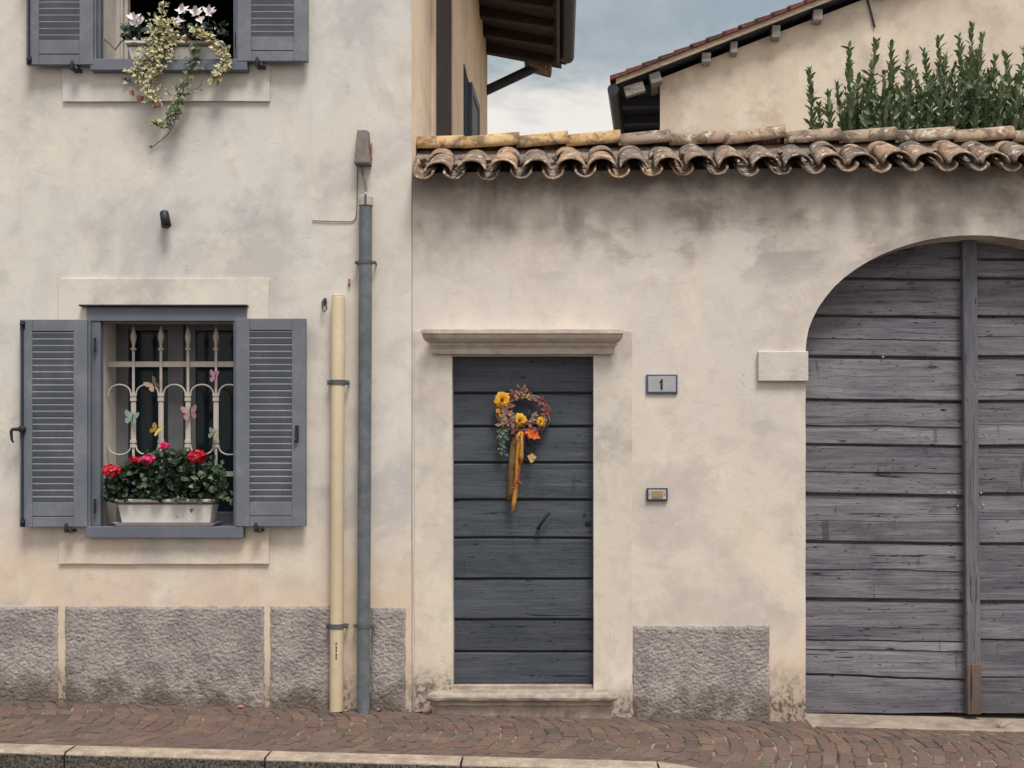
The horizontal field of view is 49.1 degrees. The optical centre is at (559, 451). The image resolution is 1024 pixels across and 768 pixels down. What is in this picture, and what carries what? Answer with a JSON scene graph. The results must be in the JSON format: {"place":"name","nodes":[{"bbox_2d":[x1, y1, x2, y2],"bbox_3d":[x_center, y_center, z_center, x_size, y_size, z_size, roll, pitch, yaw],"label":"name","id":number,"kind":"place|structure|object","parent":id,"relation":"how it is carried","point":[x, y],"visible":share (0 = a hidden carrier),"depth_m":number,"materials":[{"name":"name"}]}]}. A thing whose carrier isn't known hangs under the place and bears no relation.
{"place":"outdoors","nodes":[
{"label":"outdoors","id":0,"kind":"place"},
{"bbox_2d":[0,700,1023,767],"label":"pavement","id":1,"kind":"structure","parent":0,"point":[900,761],"depth_m":6.47,"materials":[{"name":"stone"}]},
{"bbox_2d":[487,0,802,135],"label":"sky","id":2,"kind":"structure","parent":0,"point":[612,37],"materials":[{"name":"blue"}]},
{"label":"ground","id":3,"kind":"structure","parent":0,"visible":0},
{"bbox_2d":[0,0,575,711],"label":"house","id":4,"kind":"structure","parent":3,"relation":"on","point":[244,172],"depth_m":7.00,"materials":[{"name":"paint"}]},
{"bbox_2d":[104,38,125,49],"bbox_3d":[-2.809,-2.575,7.053,0.204,0.104,0.022,0,0,24],"label":"dry twig","id":5,"kind":"object","parent":4,"relation":"on","point":[118,44],"visible":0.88,"depth_m":7.03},
{"bbox_2d":[125,410,138,424],"bbox_3d":[-2.705,-0.220,7.101,0.092,0.097,0.052,0,0,0],"label":"butterfly ornament","id":6,"kind":"object","parent":4,"relation":"attached to","point":[130,417],"visible":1,"depth_m":7.09,"materials":[{"name":"green plastic"}]},
{"bbox_2d":[143,376,158,391],"bbox_3d":[-2.584,-0.432,7.080,0.078,0.100,0.064,0,0,-43],"label":"butterfly ornament","id":7,"kind":"object","parent":4,"relation":"attached to","point":[152,385],"visible":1,"depth_m":7.09,"materials":[{"name":"beige plastic"}]},
{"bbox_2d":[150,422,161,435],"bbox_3d":[-2.553,-0.145,7.084,0.070,0.087,0.061,0,0,40],"label":"butterfly ornament","id":8,"kind":"object","parent":4,"relation":"attached to","point":[155,428],"visible":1,"depth_m":7.09,"materials":[{"name":"yellow plastic"}]},
{"bbox_2d":[79,304,248,537],"bbox_3d":[-2.470,-0.190,7.135,1.058,1.447,0.420,0,0,0],"label":"window","id":9,"kind":"structure","parent":4,"relation":"in","point":[202,345],"depth_m":7.28,"materials":[{"name":"grey paint"}]},
{"bbox_2d":[160,210,170,227],"bbox_3d":[-2.450,-1.442,6.953,0.068,0.111,0.119,0,0,-22],"label":"spotlight","id":10,"kind":"object","parent":4,"relation":"attached to","point":[165,219],"visible":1,"depth_m":6.92,"materials":[{"name":"black metal"}]},
{"bbox_2d":[113,499,221,525],"bbox_3d":[-2.449,0.376,7.008,0.631,0.169,0.178,0,0,0],"label":"window box","id":11,"kind":"object","parent":4,"relation":"on","point":[143,512],"visible":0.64,"depth_m":6.95,"materials":[{"name":"white plastic"}]},
{"bbox_2d":[101,440,232,517],"bbox_3d":[-2.460,0.167,6.982,0.842,0.487,0.266,0,0,0],"label":"geranium","id":12,"kind":"object","parent":11,"relation":"in","point":[177,478],"visible":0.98,"depth_m":6.93,"materials":[{"name":"green plant"}]},
{"bbox_2d":[90,0,249,72],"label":"window","id":13,"kind":"structure","parent":4,"relation":"in","point":[225,9],"depth_m":7.30,"materials":[{"name":"grey paint"}]},
{"bbox_2d":[125,41,229,58],"bbox_3d":[-2.396,-2.493,7.020,0.609,0.117,0.154,0,0,0],"label":"window box","id":14,"kind":"object","parent":4,"relation":"on","point":[182,51],"visible":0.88,"depth_m":6.96,"materials":[{"name":"white plastic"}]},
{"bbox_2d":[119,11,148,42],"bbox_3d":[-2.668,-2.637,6.998,0.138,0.210,0.178,0,0,-43],"label":"cyclamen","id":15,"kind":"object","parent":14,"relation":"in","point":[136,21],"visible":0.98,"depth_m":6.98,"materials":[{"name":"green plant"}]},
{"bbox_2d":[118,1,231,147],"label":"ivy","id":16,"kind":"object","parent":14,"relation":"in","point":[160,34],"visible":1,"depth_m":6.90,"materials":[{"name":"green plant"}]},
{"bbox_2d":[174,3,228,40],"bbox_3d":[-2.238,-2.675,7.001,0.366,0.241,0.166,0,0,0],"label":"cyclamen","id":17,"kind":"object","parent":14,"relation":"in","point":[194,11],"visible":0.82,"depth_m":6.99,"materials":[{"name":"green plant"}]},
{"bbox_2d":[180,404,196,419],"bbox_3d":[-2.348,-0.252,7.102,0.105,0.101,0.050,0,0,0],"label":"butterfly ornament","id":18,"kind":"object","parent":4,"relation":"attached to","point":[191,411],"visible":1,"depth_m":7.09,"materials":[{"name":"pink plastic"}]},
{"bbox_2d":[208,427,218,439],"bbox_3d":[-2.191,-0.118,7.099,0.068,0.080,0.056,0,0,0],"label":"butterfly ornament","id":19,"kind":"object","parent":4,"relation":"attached to","point":[213,433],"visible":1,"depth_m":7.09,"materials":[{"name":"green plastic"}]},
{"bbox_2d":[210,370,218,382],"bbox_3d":[-2.181,-0.479,7.094,0.060,0.085,0.066,0,0,0],"label":"butterfly ornament","id":20,"kind":"object","parent":4,"relation":"attached to","point":[213,375],"visible":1,"depth_m":7.08,"materials":[{"name":"pink plastic"}]},
{"bbox_2d":[321,298,327,311],"bbox_3d":[-1.467,-0.915,6.980,0.044,0.095,0.040,0,0,0],"label":"wall hook","id":21,"kind":"object","parent":4,"relation":"attached to","point":[324,301],"depth_m":6.97,"materials":[{"name":"metal"}]},
{"bbox_2d":[312,166,357,221],"bbox_3d":[-1.403,-1.610,6.992,0.287,0.350,0.010,0,0,0],"label":"cable","id":22,"kind":"object","parent":4,"relation":"attached to","point":[356,208],"visible":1,"depth_m":6.99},
{"bbox_2d":[326,294,349,711],"bbox_3d":[-1.380,0.313,6.955,0.143,2.582,0.111,0,0,0],"label":"wall pipe","id":23,"kind":"object","parent":4,"relation":"attached to","point":[337,625],"depth_m":6.91,"materials":[{"name":"beige plastic"}]},
{"bbox_2d":[354,130,371,191],"bbox_3d":[-1.222,-1.790,6.955,0.100,0.420,0.087,0,0,0],"label":"cable cover","id":24,"kind":"object","parent":4,"relation":"attached to","point":[363,153],"visible":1,"depth_m":6.94,"materials":[{"name":"plastic"}]},
{"bbox_2d":[353,192,376,713],"bbox_3d":[-1.210,0.002,6.950,0.144,3.224,0.120,0,0,0],"label":"wall pipe","id":25,"kind":"object","parent":4,"relation":"attached to","point":[363,625],"depth_m":6.91,"materials":[{"name":"grey metal"}]},
{"bbox_2d":[463,64,468,135],"bbox_3d":[-0.924,-2.365,11.090,0.008,2.730,0.651,0,0,0],"label":"side window","id":26,"kind":"structure","parent":4,"relation":"in","point":[465,79],"depth_m":10.90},
{"bbox_2d":[658,762,694,767],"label":"kerb stone","id":27,"kind":"object","parent":3,"relation":"on","point":[665,765],"visible":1,"depth_m":5.96,"materials":[{"name":"stone"}]},
{"bbox_2d":[412,124,1023,766],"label":"garden wall","id":28,"kind":"structure","parent":3,"relation":"on","point":[824,444],"depth_m":7.00,"materials":[{"name":"paint"}]},
{"bbox_2d":[453,357,592,682],"bbox_3d":[-0.233,0.381,7.065,0.924,2.164,0.100,0,0,0],"label":"door","id":29,"kind":"structure","parent":28,"relation":"in","point":[523,579],"depth_m":7.08,"materials":[{"name":"grey wood"}]},
{"bbox_2d":[488,385,551,513],"bbox_3d":[-0.251,-0.019,7.002,0.398,0.812,0.094,0,0,0],"label":"door wreath","id":30,"kind":"object","parent":29,"relation":"hanging from","point":[503,401],"depth_m":7.01,"materials":[{"name":"yellow plant"}]},
{"bbox_2d":[646,488,667,500],"bbox_3d":[0.606,0.266,6.991,0.131,0.081,0.026,0,0,0],"label":"doorbell","id":31,"kind":"object","parent":28,"relation":"attached to","point":[656,494],"visible":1,"depth_m":6.98,"materials":[{"name":"metal"}]},
{"bbox_2d":[646,374,677,393],"bbox_3d":[0.636,-0.423,6.994,0.197,0.122,0.020,0,0,0],"label":"house number","id":32,"kind":"object","parent":28,"relation":"attached to","point":[661,383],"visible":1,"depth_m":6.99,"materials":[{"name":"grey ceramic"}]},
{"bbox_2d":[607,0,1023,133],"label":"gable house","id":33,"kind":"structure","parent":3,"relation":"on","point":[749,75],"depth_m":14.81,"materials":[{"name":"paint"}]},
{"bbox_2d":[803,20,1023,130],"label":"bay hedge","id":34,"kind":"object","parent":3,"relation":"on","point":[988,107],"visible":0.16,"depth_m":8.38,"materials":[{"name":"green plant"}]},
{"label":"road","id":35,"kind":"structure","parent":0,"visible":0},
{"bbox_2d":[0,743,74,767],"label":"kerb stone","id":36,"kind":"object","parent":35,"relation":"on","point":[30,756],"visible":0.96,"depth_m":5.86,"materials":[{"name":"stone"}]},
{"bbox_2d":[65,746,269,767],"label":"kerb stone","id":37,"kind":"object","parent":35,"relation":"on","point":[104,757],"visible":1,"depth_m":5.86,"materials":[{"name":"stone"}]},
{"bbox_2d":[265,751,461,767],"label":"kerb stone","id":38,"kind":"object","parent":35,"relation":"on","point":[282,759],"visible":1,"depth_m":5.87,"materials":[{"name":"stone"}]},
{"bbox_2d":[462,756,657,767],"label":"kerb stone","id":39,"kind":"object","parent":35,"relation":"on","point":[485,762],"visible":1,"depth_m":5.91,"materials":[{"name":"stone"}]}
]}

